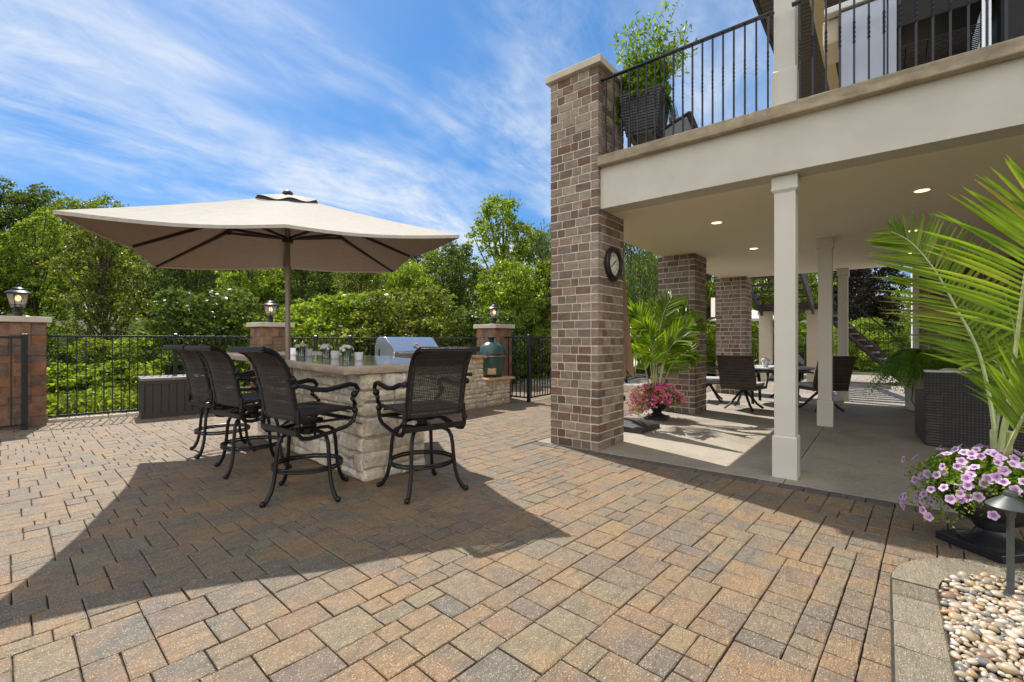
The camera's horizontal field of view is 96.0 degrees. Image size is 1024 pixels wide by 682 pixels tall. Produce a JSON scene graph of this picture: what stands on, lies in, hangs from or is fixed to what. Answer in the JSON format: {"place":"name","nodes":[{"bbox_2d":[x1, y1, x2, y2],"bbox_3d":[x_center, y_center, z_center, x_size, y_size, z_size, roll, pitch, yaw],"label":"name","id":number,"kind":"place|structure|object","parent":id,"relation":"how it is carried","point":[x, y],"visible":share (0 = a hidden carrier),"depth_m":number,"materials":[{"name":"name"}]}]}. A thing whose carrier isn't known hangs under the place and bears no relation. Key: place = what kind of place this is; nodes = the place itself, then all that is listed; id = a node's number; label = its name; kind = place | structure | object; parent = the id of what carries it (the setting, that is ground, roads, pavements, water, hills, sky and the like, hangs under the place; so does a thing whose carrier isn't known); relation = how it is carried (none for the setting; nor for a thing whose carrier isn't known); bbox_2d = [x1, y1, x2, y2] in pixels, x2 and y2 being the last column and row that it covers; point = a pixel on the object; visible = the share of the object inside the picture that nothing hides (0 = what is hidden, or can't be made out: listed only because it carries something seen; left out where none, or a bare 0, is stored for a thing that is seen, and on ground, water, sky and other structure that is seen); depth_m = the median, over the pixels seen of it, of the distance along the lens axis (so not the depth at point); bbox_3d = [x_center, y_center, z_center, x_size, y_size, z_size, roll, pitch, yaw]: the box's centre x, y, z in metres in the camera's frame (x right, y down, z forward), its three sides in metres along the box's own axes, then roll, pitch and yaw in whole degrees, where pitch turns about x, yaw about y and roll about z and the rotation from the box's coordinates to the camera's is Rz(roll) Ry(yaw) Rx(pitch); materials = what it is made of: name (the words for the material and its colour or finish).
{"place":"outdoors","nodes":[
{"label":"outdoors","id":0,"kind":"place"},
{"bbox_2d":[0,0,910,325],"label":"sky","id":1,"kind":"structure","parent":0,"point":[410,112],"materials":[{"name":"blue"}]},
{"bbox_2d":[47,319,910,421],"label":"ground","id":2,"kind":"structure","parent":0,"point":[860,372],"depth_m":22.41,"materials":[{"name":"green plant"}]},
{"bbox_2d":[0,232,55,315],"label":"tree","id":3,"kind":"object","parent":2,"relation":"on","point":[6,284],"visible":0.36,"depth_m":15.37,"materials":[{"name":"green plant"}]},
{"bbox_2d":[6,311,80,392],"bbox_3d":[-10.352,0.635,9.453,2.387,2.560,2.554,0,0,-19],"label":"shrub","id":4,"kind":"object","parent":2,"relation":"on","point":[51,345],"visible":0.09,"depth_m":9.89,"materials":[{"name":"green plant"}]},
{"bbox_2d":[0,175,88,313],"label":"tree","id":5,"kind":"object","parent":2,"relation":"on","point":[20,202],"visible":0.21,"depth_m":26.56,"materials":[{"name":"green plant"}]},
{"bbox_2d":[0,208,94,344],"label":"tree","id":6,"kind":"object","parent":2,"relation":"on","point":[31,225],"visible":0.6,"depth_m":15.78,"materials":[{"name":"green plant"}]},
{"bbox_2d":[46,362,96,395],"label":"shrub","id":7,"kind":"object","parent":2,"relation":"on","point":[51,377],"visible":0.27,"depth_m":9.27,"materials":[{"name":"green plant"}]},
{"bbox_2d":[18,192,140,334],"bbox_3d":[-22.072,-3.832,23.501,4.911,7.979,4.879,0,0,41],"label":"tree","id":8,"kind":"object","parent":2,"relation":"on","point":[72,203],"visible":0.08,"depth_m":23.31,"materials":[{"name":"green plant"}]},
{"bbox_2d":[47,337,133,394],"bbox_3d":[-9.585,0.832,10.610,1.939,1.914,1.932,0,0,-24],"label":"shrub","id":9,"kind":"object","parent":2,"relation":"on","point":[90,349],"visible":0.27,"depth_m":10.28,"materials":[{"name":"green plant"}]},
{"bbox_2d":[36,228,154,351],"bbox_3d":[-13.208,-1.435,14.835,2.515,5.636,2.579,0,0,-12],"label":"tree","id":10,"kind":"object","parent":2,"relation":"on","point":[99,273],"visible":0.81,"depth_m":14.65,"materials":[{"name":"green plant"}]},
{"bbox_2d":[62,360,167,409],"bbox_3d":[-7.954,1.065,9.603,1.778,1.400,1.549,0,0,13],"label":"shrub","id":11,"kind":"object","parent":2,"relation":"on","point":[116,374],"visible":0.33,"depth_m":9.30,"materials":[{"name":"green plant"}]},
{"bbox_2d":[100,331,182,386],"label":"shrub","id":12,"kind":"object","parent":2,"relation":"on","point":[133,347],"visible":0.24,"depth_m":10.76,"materials":[{"name":"green plant"}]},
{"bbox_2d":[46,381,249,418],"bbox_3d":[-5.082,1.142,9.987,8.552,0.636,3.253,0,0,-25],"label":"ground cover","id":13,"kind":"object","parent":2,"relation":"on","point":[51,405],"visible":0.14,"depth_m":8.08,"materials":[{"name":"green plant"}]},
{"bbox_2d":[110,246,201,324],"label":"tree","id":14,"kind":"object","parent":2,"relation":"on","point":[148,316],"visible":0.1,"depth_m":27.31,"materials":[{"name":"green plant"}]},
{"bbox_2d":[118,350,200,391],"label":"shrub","id":15,"kind":"object","parent":2,"relation":"on","point":[158,366],"visible":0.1,"depth_m":9.83,"materials":[{"name":"green plant"}]},
{"bbox_2d":[136,260,228,345],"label":"tree","id":16,"kind":"object","parent":2,"relation":"on","point":[185,280],"visible":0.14,"depth_m":19.16,"materials":[{"name":"green plant"}]},
{"bbox_2d":[121,283,262,374],"bbox_3d":[-7.721,0.287,11.863,3.703,3.712,3.461,0,0,43],"label":"shrub","id":17,"kind":"object","parent":2,"relation":"on","point":[205,306],"visible":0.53,"depth_m":11.29,"materials":[{"name":"green plant"}]},
{"bbox_2d":[192,268,309,344],"bbox_3d":[-8.847,-0.799,16.035,3.745,4.770,3.661,0,0,35],"label":"tree","id":18,"kind":"object","parent":2,"relation":"on","point":[248,279],"visible":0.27,"depth_m":15.24,"materials":[{"name":"green plant"}]},
{"bbox_2d":[257,268,345,342],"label":"tree","id":19,"kind":"object","parent":2,"relation":"on","point":[298,290],"visible":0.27,"depth_m":17.06,"materials":[{"name":"green plant"}]},
{"bbox_2d":[262,290,384,354],"bbox_3d":[-5.022,0.352,12.900,3.956,3.583,3.242,0,0,-37],"label":"shrub","id":20,"kind":"object","parent":2,"relation":"on","point":[299,311],"visible":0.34,"depth_m":12.43,"materials":[{"name":"green plant"}]},
{"bbox_2d":[331,272,393,340],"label":"tree","id":21,"kind":"object","parent":2,"relation":"on","point":[351,286],"visible":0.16,"depth_m":16.18,"materials":[{"name":"green plant"}]},
{"bbox_2d":[328,283,476,355],"bbox_3d":[-2.916,0.290,12.927,4.496,3.758,4.236,0,0,-45],"label":"shrub","id":22,"kind":"object","parent":2,"relation":"on","point":[414,306],"visible":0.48,"depth_m":12.34,"materials":[{"name":"green plant"}]},
{"bbox_2d":[371,260,448,342],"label":"tree","id":23,"kind":"object","parent":2,"relation":"on","point":[402,278],"visible":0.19,"depth_m":16.48,"materials":[{"name":"green plant"}]},
{"bbox_2d":[417,247,471,317],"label":"tree","id":24,"kind":"object","parent":2,"relation":"on","point":[429,264],"visible":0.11,"depth_m":24.20,"materials":[{"name":"green plant"}]},
{"bbox_2d":[428,333,470,346],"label":"shrub","id":25,"kind":"object","parent":2,"relation":"on","point":[450,340],"visible":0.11,"depth_m":12.38,"materials":[{"name":"green plant"}]},
{"bbox_2d":[2,244,910,338],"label":"distant woodland","id":26,"kind":"object","parent":2,"relation":"on","point":[908,307],"visible":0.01,"depth_m":36.73,"materials":[{"name":"green plant"}]},
{"bbox_2d":[430,240,487,354],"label":"tree","id":27,"kind":"object","parent":2,"relation":"on","point":[455,285],"visible":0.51,"depth_m":17.70,"materials":[{"name":"green plant"}]},
{"bbox_2d":[445,304,526,384],"bbox_3d":[-0.793,0.480,13.395,2.864,3.072,3.065,0,0,17],"label":"shrub","id":28,"kind":"object","parent":2,"relation":"on","point":[475,317],"visible":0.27,"depth_m":12.78,"materials":[{"name":"green plant"}]},
{"bbox_2d":[458,189,538,316],"bbox_3d":[-0.649,-2.498,20.073,3.908,8.206,3.955,0,0,21],"label":"tree","id":29,"kind":"object","parent":2,"relation":"on","point":[504,252],"visible":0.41,"depth_m":19.54,"materials":[{"name":"green plant"}]},
{"bbox_2d":[473,256,551,378],"bbox_3d":[0.116,-0.489,15.399,3.576,4.659,3.658,0,0,0],"label":"tree","id":30,"kind":"object","parent":2,"relation":"on","point":[513,295],"visible":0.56,"depth_m":14.95,"materials":[{"name":"green plant"}]},
{"bbox_2d":[508,257,551,374],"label":"tree","id":31,"kind":"object","parent":2,"relation":"on","point":[543,286],"visible":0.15,"depth_m":16.36,"materials":[{"name":"green plant"}]},
{"bbox_2d":[513,227,551,321],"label":"tree","id":32,"kind":"object","parent":2,"relation":"on","point":[540,244],"visible":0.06,"depth_m":21.65,"materials":[{"name":"green plant"}]},
{"bbox_2d":[529,220,661,376],"bbox_3d":[3.909,-2.183,19.497,6.769,8.153,6.791,0,0,39],"label":"willow tree","id":33,"kind":"object","parent":2,"relation":"on","point":[650,263],"visible":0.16,"depth_m":18.02,"materials":[{"name":"green plant"}]},
{"bbox_2d":[626,250,660,322],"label":"tree","id":34,"kind":"object","parent":2,"relation":"on","point":[645,294],"visible":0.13,"depth_m":29.37,"materials":[{"name":"green plant"}]},
{"bbox_2d":[656,258,755,349],"bbox_3d":[9.561,-2.327,23.023,4.818,8.098,4.943,0,0,40],"label":"tree","id":35,"kind":"object","parent":2,"relation":"on","point":[712,292],"visible":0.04,"depth_m":22.30,"materials":[{"name":"green plant"}]},
{"bbox_2d":[706,323,757,373],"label":"shrub","id":36,"kind":"object","parent":2,"relation":"on","point":[711,347],"visible":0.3,"depth_m":18.47,"materials":[{"name":"green plant"}]},
{"bbox_2d":[751,326,773,364],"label":"shrub","id":37,"kind":"object","parent":2,"relation":"on","point":[754,332],"visible":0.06,"depth_m":20.39,"materials":[{"name":"green plant"}]},
{"bbox_2d":[749,272,817,326],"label":"tree","id":38,"kind":"object","parent":2,"relation":"on","point":[771,288],"visible":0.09,"depth_m":26.36,"materials":[{"name":"green plant"}]},
{"bbox_2d":[773,322,837,366],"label":"shrub","id":39,"kind":"object","parent":2,"relation":"on","point":[801,330],"visible":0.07,"depth_m":19.23,"materials":[{"name":"green plant"}]},
{"bbox_2d":[798,271,865,323],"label":"tree","id":40,"kind":"object","parent":2,"relation":"on","point":[816,292],"visible":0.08,"depth_m":29.67,"materials":[{"name":"green plant"}]},
{"bbox_2d":[833,317,899,370],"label":"shrub","id":41,"kind":"object","parent":2,"relation":"on","point":[863,360],"visible":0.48,"depth_m":20.91,"materials":[{"name":"green plant"}]},
{"bbox_2d":[833,265,910,366],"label":"tree","id":42,"kind":"object","parent":2,"relation":"on","point":[866,289],"visible":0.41,"depth_m":23.11,"materials":[{"name":"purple plant"}]},
{"bbox_2d":[872,332,910,366],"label":"shrub","id":43,"kind":"object","parent":2,"relation":"on","point":[905,340],"visible":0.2,"depth_m":22.57,"materials":[{"name":"green plant"}]},
{"bbox_2d":[0,371,1023,681],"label":"patio paving","id":44,"kind":"structure","parent":0,"point":[502,561],"depth_m":2.62,"materials":[{"name":"stone"}]},
{"bbox_2d":[0,333,28,429],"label":"gate panel","id":45,"kind":"structure","parent":44,"relation":"on","point":[23,337],"depth_m":6.58,"materials":[{"name":"black metal"}]},
{"bbox_2d":[0,315,51,429],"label":"lantern pillar","id":46,"kind":"structure","parent":44,"relation":"on","point":[34,328],"depth_m":6.74,"materials":[{"name":"brick"}]},
{"bbox_2d":[4,284,31,315],"bbox_3d":[-7.387,-0.612,6.893,0.296,0.500,0.296,0,0,19],"label":"post lantern","id":47,"kind":"object","parent":46,"relation":"on","point":[17,290],"visible":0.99,"depth_m":6.86,"materials":[{"name":"black metal"}]},
{"bbox_2d":[48,403,251,422],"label":"edging kerb","id":48,"kind":"structure","parent":44,"relation":"on","point":[75,418],"depth_m":7.50,"materials":[{"name":"stone"}]},
{"bbox_2d":[48,333,250,417],"bbox_3d":[-6.215,0.575,8.169,2.836,1.430,0.076,0,0,-42],"label":"picket fence","id":49,"kind":"object","parent":48,"relation":"on","point":[175,336],"visible":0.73,"depth_m":7.73,"materials":[{"name":"black metal"}]},
{"bbox_2d":[138,374,236,418],"bbox_3d":[-5.693,0.938,8.143,1.406,0.665,0.643,0,0,-42],"label":"deck box","id":50,"kind":"object","parent":44,"relation":"on","point":[161,396],"visible":0.58,"depth_m":7.70,"materials":[{"name":"plastic"}]},
{"bbox_2d":[163,345,258,458],"bbox_3d":[-3.399,0.657,5.269,0.711,1.228,0.885,0,0,35],"label":"bar stool","id":51,"kind":"object","parent":44,"relation":"on","point":[190,359],"visible":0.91,"depth_m":5.11,"materials":[{"name":"brown metal"}]},
{"bbox_2d":[184,346,296,478],"bbox_3d":[-2.649,0.657,4.549,0.711,1.228,0.885,0,0,35],"label":"bar stool","id":52,"kind":"object","parent":44,"relation":"on","point":[218,361],"visible":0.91,"depth_m":4.38,"materials":[{"name":"brown metal"}]},
{"bbox_2d":[53,190,459,452],"bbox_3d":[-2.622,-0.225,5.239,3.083,2.990,3.429,0,0,-25],"label":"patio umbrella","id":53,"kind":"object","parent":44,"relation":"on","point":[287,230],"visible":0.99,"depth_m":5.00,"materials":[{"name":"fabric"}]},
{"bbox_2d":[246,322,294,403],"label":"lantern pillar","id":54,"kind":"structure","parent":44,"relation":"on","point":[270,335],"depth_m":9.01,"materials":[{"name":"brick"}]},
{"bbox_2d":[229,346,359,507],"bbox_3d":[-1.737,0.657,3.791,0.813,1.228,0.934,0,0,37],"label":"bar stool","id":55,"kind":"object","parent":44,"relation":"on","point":[264,361],"visible":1,"depth_m":3.65,"materials":[{"name":"brown metal"}]},
{"bbox_2d":[227,351,452,481],"bbox_3d":[-2.280,0.716,5.635,3.571,1.108,1.280,0,0,44],"label":"stone bar","id":56,"kind":"object","parent":44,"relation":"on","point":[363,439],"visible":0.42,"depth_m":4.35,"materials":[{"name":"stone"}]},
{"bbox_2d":[291,335,477,354],"bbox_3d":[-2.600,0.585,9.755,4.014,1.410,0.078,0,0,-12],"label":"metal fence","id":57,"kind":"object","parent":44,"relation":"on","point":[316,337],"visible":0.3,"depth_m":9.55,"materials":[{"name":"black metal"}]},
{"bbox_2d":[372,346,479,503],"bbox_3d":[-0.702,0.657,3.878,0.696,1.228,0.822,0,0,-38],"label":"bar stool","id":58,"kind":"object","parent":44,"relation":"on","point":[436,359],"visible":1,"depth_m":3.75,"materials":[{"name":"brown metal"}]},
{"bbox_2d":[424,355,514,411],"bbox_3d":[-1.377,0.770,8.278,0.840,1.000,3.571,0,0,39],"label":"outdoor kitchen","id":59,"kind":"object","parent":44,"relation":"on","point":[481,391],"visible":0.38,"depth_m":8.72,"materials":[{"name":"stone"}]},
{"bbox_2d":[375,337,437,357],"bbox_3d":[-1.700,0.182,7.696,0.615,0.495,1.060,0,0,39],"label":"gas grill","id":60,"kind":"object","parent":59,"relation":"on","point":[403,347],"visible":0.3,"depth_m":7.41,"materials":[{"name":"silver metal"}]},
{"bbox_2d":[477,336,505,376],"bbox_3d":[-0.398,0.313,9.305,0.625,0.810,0.580,0,0,39],"label":"ceramic egg cooker","id":61,"kind":"object","parent":59,"relation":"on","point":[492,350],"visible":0.89,"depth_m":9.10,"materials":[{"name":"green ceramic"}]},
{"bbox_2d":[473,324,514,397],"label":"lantern pillar","id":62,"kind":"structure","parent":44,"relation":"on","point":[499,332],"depth_m":10.07,"materials":[{"name":"brick"}]},
{"bbox_2d":[505,336,526,397],"bbox_3d":[0.091,0.552,9.848,0.681,1.295,0.029,0,0,42],"label":"picket fence","id":63,"kind":"object","parent":62,"relation":"attached to","point":[520,396],"visible":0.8,"depth_m":9.84,"materials":[{"name":"black metal"}]},
{"bbox_2d":[527,334,657,401],"bbox_3d":[2.874,0.575,13.159,0.076,1.430,8.784,0,0,35],"label":"metal fence","id":64,"kind":"object","parent":44,"relation":"on","point":[529,367],"visible":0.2,"depth_m":9.96,"materials":[{"name":"black metal"}]},
{"bbox_2d":[891,558,1023,681],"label":"planting bed kerb","id":65,"kind":"structure","parent":44,"relation":"on","point":[920,612],"depth_m":2.11,"materials":[{"name":"beige concrete"}]},
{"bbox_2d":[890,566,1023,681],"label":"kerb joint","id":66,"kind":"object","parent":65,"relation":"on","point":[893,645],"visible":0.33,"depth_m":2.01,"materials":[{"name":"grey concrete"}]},
{"bbox_2d":[931,470,1023,563],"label":"flower urn","id":67,"kind":"object","parent":44,"relation":"on","point":[984,536],"visible":0.55,"depth_m":2.74,"materials":[{"name":"ceramic"}]},
{"bbox_2d":[865,148,1023,477],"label":"palm","id":68,"kind":"object","parent":67,"relation":"in","point":[999,362],"visible":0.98,"depth_m":2.95,"materials":[{"name":"green plant"}]},
{"bbox_2d":[899,444,1023,527],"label":"petunia plant","id":69,"kind":"object","parent":67,"relation":"in","point":[958,464],"visible":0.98,"depth_m":2.74,"materials":[{"name":"purple plant"}]},
{"bbox_2d":[530,442,1023,530],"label":"soldier course paving","id":70,"kind":"structure","parent":0,"point":[819,492],"depth_m":4.13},
{"bbox_2d":[537,390,1023,514],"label":"concrete floor","id":71,"kind":"structure","parent":0,"point":[862,446],"depth_m":5.58,"materials":[{"name":"grey concrete"}]},
{"bbox_2d":[545,54,627,450],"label":"brick pillar","id":72,"kind":"structure","parent":71,"relation":"on","point":[587,351],"depth_m":5.50,"materials":[{"name":"brick"}]},
{"bbox_2d":[605,247,622,280],"bbox_3d":[1.228,-0.927,5.539,0.058,0.410,0.410,0,0,39],"label":"wall clock","id":73,"kind":"object","parent":72,"relation":"attached to","point":[613,265],"depth_m":5.53,"materials":[{"name":"metal"}]},
{"bbox_2d":[623,257,659,433],"bbox_3d":[1.715,-0.012,6.712,0.645,2.556,0.640,0,0,39],"label":"folded umbrella","id":74,"kind":"object","parent":71,"relation":"on","point":[637,425],"visible":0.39,"depth_m":6.64,"materials":[{"name":"beige fabric"}]},
{"bbox_2d":[642,395,671,420],"bbox_3d":[2.366,1.074,7.510,0.552,0.385,0.552,0,0,29],"label":"flower urn","id":75,"kind":"object","parent":71,"relation":"on","point":[657,414],"visible":0.55,"depth_m":7.39,"materials":[{"name":"ceramic"}]},
{"bbox_2d":[627,382,684,418],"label":"pink flowers","id":76,"kind":"object","parent":75,"relation":"in","point":[664,390],"visible":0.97,"depth_m":7.30,"materials":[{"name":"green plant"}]},
{"bbox_2d":[628,288,708,393],"bbox_3d":[2.355,0.019,7.344,1.537,1.885,1.585,0,0,11],"label":"palm","id":77,"kind":"object","parent":75,"relation":"in","point":[670,345],"visible":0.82,"depth_m":7.25,"materials":[{"name":"green plant"}]},
{"bbox_2d":[658,253,706,413],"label":"brick pillar","id":78,"kind":"structure","parent":71,"relation":"on","point":[681,275],"depth_m":8.16,"materials":[{"name":"brown brick"}]},
{"bbox_2d":[706,366,722,401],"bbox_3d":[4.103,0.761,9.788,0.758,1.001,0.702,0,0,26],"label":"dining chair","id":79,"kind":"object","parent":71,"relation":"on","point":[710,380],"visible":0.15,"depth_m":9.53,"materials":[{"name":"wicker"}]},
{"bbox_2d":[716,276,751,394],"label":"brick pillar","id":80,"kind":"structure","parent":71,"relation":"on","point":[733,316],"depth_m":11.04,"materials":[{"name":"brown brick"}]},
{"bbox_2d":[716,355,768,411],"bbox_3d":[4.252,0.761,8.515,0.758,1.001,0.702,0,0,-43],"label":"dining chair","id":81,"kind":"object","parent":71,"relation":"on","point":[736,372],"visible":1,"depth_m":8.35,"materials":[{"name":"wicker"}]},
{"bbox_2d":[751,365,814,403],"bbox_3d":[5.327,0.894,9.330,1.360,0.746,1.360,0,0,39],"label":"dining table","id":82,"kind":"object","parent":71,"relation":"on","point":[770,368],"visible":0.38,"depth_m":9.25,"materials":[{"name":"brown metal"}]},
{"bbox_2d":[771,173,800,479],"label":"square column","id":83,"kind":"structure","parent":71,"relation":"on","point":[786,190],"depth_m":4.25,"materials":[{"name":"paint"}]},
{"bbox_2d":[597,0,1023,368],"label":"house","id":84,"kind":"structure","parent":71,"relation":"on","point":[862,159],"depth_m":4.56,"materials":[{"name":"paint"}]},
{"bbox_2d":[619,83,668,147],"bbox_3d":[1.633,-2.545,5.657,0.500,0.860,0.500,0,0,31],"label":"balcony planter","id":85,"kind":"object","parent":84,"relation":"on","point":[650,113],"visible":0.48,"depth_m":5.48,"materials":[{"name":"black wicker"}]},
{"bbox_2d":[608,0,699,132],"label":"planter shrub","id":86,"kind":"object","parent":85,"relation":"in","point":[633,56],"visible":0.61,"depth_m":5.44,"materials":[{"name":"green plant"}]},
{"bbox_2d":[659,111,697,137],"bbox_3d":[2.144,-2.240,5.280,0.725,0.440,0.540,0,0,-21],"label":"balcony chair","id":87,"kind":"object","parent":84,"relation":"on","point":[678,124],"visible":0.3,"depth_m":5.09,"materials":[{"name":"wicker"}]},
{"bbox_2d":[600,10,774,153],"bbox_3d":[1.720,-2.575,4.787,1.768,0.911,0.045,0,0,39],"label":"iron railing","id":88,"kind":"object","parent":84,"relation":"on","point":[702,40],"visible":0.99,"depth_m":4.69,"materials":[{"name":"black metal"}]},
{"bbox_2d":[772,0,798,106],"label":"square column","id":89,"kind":"structure","parent":84,"relation":"on","point":[785,81],"depth_m":4.24,"materials":[{"name":"paint"}]},
{"bbox_2d":[792,0,1007,98],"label":"iron railing","id":90,"kind":"object","parent":84,"relation":"on","point":[797,2],"visible":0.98,"depth_m":3.73,"materials":[{"name":"black metal"}]},
{"bbox_2d":[992,0,1023,43],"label":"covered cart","id":91,"kind":"object","parent":84,"relation":"on","point":[1015,18],"visible":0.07,"depth_m":3.57,"materials":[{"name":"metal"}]},
{"bbox_2d":[816,237,834,426],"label":"square column","id":92,"kind":"structure","parent":71,"relation":"on","point":[825,247],"depth_m":6.85,"materials":[{"name":"paint"}]},
{"bbox_2d":[798,356,855,412],"bbox_3d":[5.599,0.761,8.291,0.702,1.001,0.758,0,0,-1],"label":"dining chair","id":93,"kind":"object","parent":71,"relation":"on","point":[843,366],"visible":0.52,"depth_m":8.05,"materials":[{"name":"wicker"}]},
{"bbox_2d":[836,268,849,401],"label":"square column","id":94,"kind":"structure","parent":71,"relation":"on","point":[842,274],"depth_m":9.70,"materials":[{"name":"paint"}]},
{"bbox_2d":[904,368,923,410],"bbox_3d":[7.397,0.856,8.357,0.500,0.820,0.500,0,0,8],"label":"fern pot","id":95,"kind":"object","parent":71,"relation":"on","point":[910,400],"visible":0.16,"depth_m":8.30,"materials":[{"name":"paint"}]},
{"bbox_2d":[862,348,966,395],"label":"fern","id":96,"kind":"object","parent":95,"relation":"in","point":[915,361],"visible":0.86,"depth_m":8.13,"materials":[{"name":"green plant"}]},
{"bbox_2d":[915,368,1023,454],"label":"wicker sofa","id":97,"kind":"object","parent":71,"relation":"on","point":[950,412],"visible":0.66,"depth_m":5.45,"materials":[{"name":"black wicker"}]},
{"bbox_2d":[756,373,904,398],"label":"paving","id":98,"kind":"structure","parent":0,"point":[858,385],"depth_m":12.32,"materials":[{"name":"grey concrete"}]},
{"bbox_2d":[758,311,773,380],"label":"support column","id":99,"kind":"structure","parent":98,"relation":"on","point":[766,335],"depth_m":14.63,"materials":[{"name":"beige paint"}]},
{"bbox_2d":[805,309,817,381],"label":"support column","id":100,"kind":"structure","parent":98,"relation":"on","point":[811,340],"depth_m":13.94,"materials":[{"name":"beige paint"}]},
{"bbox_2d":[750,273,905,383],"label":"steel stairs","id":101,"kind":"structure","parent":98,"relation":"on","point":[869,348],"depth_m":14.00,"materials":[{"name":"grey metal"}]},
{"bbox_2d":[823,0,991,86],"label":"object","id":102,"kind":"object","parent":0,"point":[959,23],"visible":0.64,"depth_m":4.05,"materials":[{"name":"metal"}]},
{"bbox_2d":[937,571,1023,681],"bbox_3d":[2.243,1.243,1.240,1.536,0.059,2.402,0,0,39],"label":"river gravel","id":103,"kind":"structure","parent":0,"point":[988,652],"depth_m":2.01,"materials":[{"name":"beige gravel"}]},
{"bbox_2d":[984,490,1023,598],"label":"path light","id":104,"kind":"object","parent":103,"relation":"on","point":[1010,503],"visible":0.9,"depth_m":2.26,"materials":[{"name":"grey metal"}]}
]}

